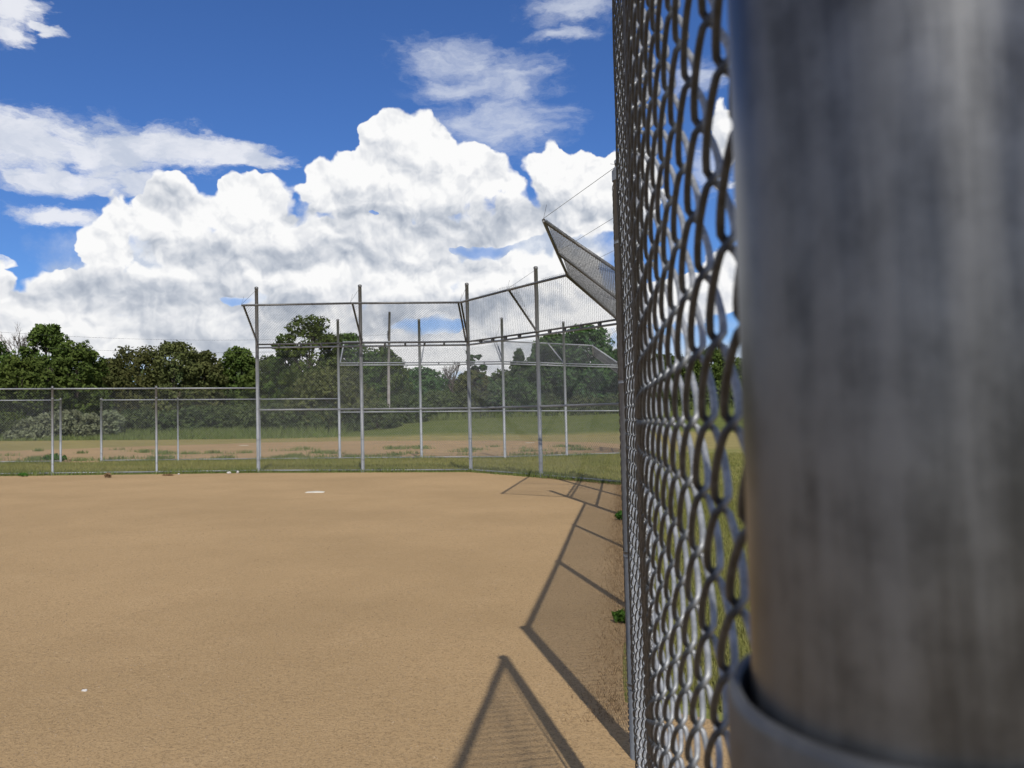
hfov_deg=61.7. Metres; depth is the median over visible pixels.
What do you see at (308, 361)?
broadleaf tree
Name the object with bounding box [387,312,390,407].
utility pole
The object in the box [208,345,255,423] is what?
broadleaf tree
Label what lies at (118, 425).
silver shrub
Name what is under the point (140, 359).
broadleaf tree
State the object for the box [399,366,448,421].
broadleaf tree
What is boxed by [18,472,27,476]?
weed
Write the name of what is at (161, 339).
power line
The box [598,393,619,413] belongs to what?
shrub
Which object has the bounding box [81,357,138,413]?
broadleaf tree
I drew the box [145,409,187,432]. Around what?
shrub
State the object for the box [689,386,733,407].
shrub
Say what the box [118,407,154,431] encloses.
shrub
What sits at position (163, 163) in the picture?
sky
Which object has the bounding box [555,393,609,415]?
shrub
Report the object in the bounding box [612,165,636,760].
chain link fence
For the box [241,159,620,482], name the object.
backstop
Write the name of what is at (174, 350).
broadleaf tree
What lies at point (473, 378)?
broadleaf tree
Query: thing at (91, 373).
broadleaf tree
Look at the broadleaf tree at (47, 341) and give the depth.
83.33 m
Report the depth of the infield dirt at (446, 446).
42.44 m
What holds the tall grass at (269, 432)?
on the ground at (732, 445)
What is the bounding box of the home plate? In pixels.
[305,491,324,492]
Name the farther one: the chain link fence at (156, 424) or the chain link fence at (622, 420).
the chain link fence at (156, 424)
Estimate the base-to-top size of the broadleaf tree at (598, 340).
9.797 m
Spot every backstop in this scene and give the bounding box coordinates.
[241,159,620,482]
[336,317,620,457]
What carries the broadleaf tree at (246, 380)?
on the ground at (732, 445)
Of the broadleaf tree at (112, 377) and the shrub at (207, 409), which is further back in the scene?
the broadleaf tree at (112, 377)
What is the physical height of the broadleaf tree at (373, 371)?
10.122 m
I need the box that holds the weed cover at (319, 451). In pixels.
[0,444,604,460]
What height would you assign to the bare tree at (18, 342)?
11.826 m
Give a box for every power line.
[4,332,386,339]
[10,345,377,352]
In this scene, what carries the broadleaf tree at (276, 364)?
on the ground at (732, 445)
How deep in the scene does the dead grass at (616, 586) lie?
5.51 m
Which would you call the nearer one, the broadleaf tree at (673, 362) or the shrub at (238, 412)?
the shrub at (238, 412)
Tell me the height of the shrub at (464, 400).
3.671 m
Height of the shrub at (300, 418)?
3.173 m
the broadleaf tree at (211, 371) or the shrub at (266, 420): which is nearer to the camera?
the shrub at (266, 420)
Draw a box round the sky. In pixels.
[0,0,739,384]
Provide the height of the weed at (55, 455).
0.328 m
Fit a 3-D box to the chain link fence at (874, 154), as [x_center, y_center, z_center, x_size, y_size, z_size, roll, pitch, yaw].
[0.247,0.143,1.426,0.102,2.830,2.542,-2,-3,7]
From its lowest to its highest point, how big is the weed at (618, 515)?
0.156 m
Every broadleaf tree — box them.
[0,339,26,408]
[0,354,66,421]
[18,323,82,414]
[48,340,114,423]
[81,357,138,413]
[100,345,184,413]
[131,340,219,420]
[179,350,234,424]
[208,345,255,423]
[233,355,284,418]
[263,333,301,424]
[273,314,346,405]
[279,364,382,429]
[326,332,386,403]
[358,344,413,420]
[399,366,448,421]
[453,370,490,410]
[465,352,493,388]
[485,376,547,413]
[522,333,586,398]
[546,324,618,402]
[649,353,698,398]
[681,345,740,397]
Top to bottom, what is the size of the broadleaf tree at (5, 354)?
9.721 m
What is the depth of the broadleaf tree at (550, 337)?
90.34 m
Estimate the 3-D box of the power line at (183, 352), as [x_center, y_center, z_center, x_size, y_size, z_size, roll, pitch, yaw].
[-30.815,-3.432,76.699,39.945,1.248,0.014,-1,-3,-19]
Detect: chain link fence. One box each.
[0,386,256,474]
[0,398,61,461]
[100,397,338,461]
[612,0,1023,767]
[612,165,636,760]
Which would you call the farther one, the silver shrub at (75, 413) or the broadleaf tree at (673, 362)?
the broadleaf tree at (673, 362)
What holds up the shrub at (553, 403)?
on the ground at (732, 445)
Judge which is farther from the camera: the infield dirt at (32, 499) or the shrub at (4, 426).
the shrub at (4, 426)
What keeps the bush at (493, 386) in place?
on the ground at (732, 445)
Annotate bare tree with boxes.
[0,322,45,376]
[437,360,459,392]
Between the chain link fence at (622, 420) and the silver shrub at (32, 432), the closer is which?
the chain link fence at (622, 420)
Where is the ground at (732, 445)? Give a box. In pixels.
[0,407,749,720]
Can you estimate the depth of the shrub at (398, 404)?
84.78 m
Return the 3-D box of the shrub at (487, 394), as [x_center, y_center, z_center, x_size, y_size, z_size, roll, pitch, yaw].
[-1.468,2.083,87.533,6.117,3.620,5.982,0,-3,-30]
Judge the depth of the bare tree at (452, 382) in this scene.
99.80 m
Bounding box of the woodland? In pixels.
[50,358,740,424]
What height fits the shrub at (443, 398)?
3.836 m
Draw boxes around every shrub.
[0,419,17,435]
[3,416,50,439]
[29,410,75,437]
[62,409,82,425]
[72,412,110,437]
[97,409,126,434]
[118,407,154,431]
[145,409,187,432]
[180,404,226,431]
[206,403,252,430]
[235,401,297,430]
[272,405,335,431]
[308,401,373,432]
[349,399,403,429]
[383,392,441,424]
[422,388,463,414]
[445,389,492,418]
[473,388,518,414]
[518,392,563,414]
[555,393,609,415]
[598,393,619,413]
[651,390,693,410]
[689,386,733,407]
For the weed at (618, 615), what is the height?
0.113 m
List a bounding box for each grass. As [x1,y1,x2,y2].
[0,399,733,440]
[0,452,620,484]
[536,477,660,722]
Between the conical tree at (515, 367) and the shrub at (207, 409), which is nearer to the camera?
the shrub at (207, 409)
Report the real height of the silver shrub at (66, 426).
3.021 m
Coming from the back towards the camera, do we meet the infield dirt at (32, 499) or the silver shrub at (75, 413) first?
the silver shrub at (75, 413)
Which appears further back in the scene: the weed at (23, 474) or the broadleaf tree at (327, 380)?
the broadleaf tree at (327, 380)
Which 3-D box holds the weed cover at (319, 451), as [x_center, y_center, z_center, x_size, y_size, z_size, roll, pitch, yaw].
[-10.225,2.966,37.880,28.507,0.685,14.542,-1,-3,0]
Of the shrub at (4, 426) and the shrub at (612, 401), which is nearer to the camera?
the shrub at (4, 426)
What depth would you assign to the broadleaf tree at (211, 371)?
92.90 m
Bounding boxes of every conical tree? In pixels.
[509,347,526,377]
[594,349,617,394]
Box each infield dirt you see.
[0,440,620,462]
[0,472,728,767]
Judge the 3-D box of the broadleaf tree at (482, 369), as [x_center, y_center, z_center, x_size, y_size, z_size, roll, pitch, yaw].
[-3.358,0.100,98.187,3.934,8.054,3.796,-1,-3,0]
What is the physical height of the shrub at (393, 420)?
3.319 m
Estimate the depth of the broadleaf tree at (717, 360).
89.97 m
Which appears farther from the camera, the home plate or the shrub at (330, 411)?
the shrub at (330, 411)
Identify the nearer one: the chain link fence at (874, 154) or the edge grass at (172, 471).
the chain link fence at (874, 154)
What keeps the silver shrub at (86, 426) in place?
on the ground at (732, 445)
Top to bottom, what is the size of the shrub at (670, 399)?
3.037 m
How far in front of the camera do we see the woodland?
103.00 m
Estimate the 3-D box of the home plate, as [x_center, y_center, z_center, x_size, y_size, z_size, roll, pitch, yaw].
[-3.881,2.131,16.945,0.360,0.020,0.360,-1,-3,-6]
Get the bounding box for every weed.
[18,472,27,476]
[42,453,69,460]
[611,608,624,622]
[614,510,621,519]
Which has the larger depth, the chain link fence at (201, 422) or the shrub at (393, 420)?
the shrub at (393, 420)
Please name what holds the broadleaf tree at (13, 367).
on the ground at (732, 445)
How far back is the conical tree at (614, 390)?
90.75 m
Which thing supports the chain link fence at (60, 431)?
on the ground at (732, 445)
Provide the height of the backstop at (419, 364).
5.436 m
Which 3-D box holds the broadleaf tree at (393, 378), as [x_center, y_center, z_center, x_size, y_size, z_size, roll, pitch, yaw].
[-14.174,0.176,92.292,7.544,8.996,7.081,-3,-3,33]

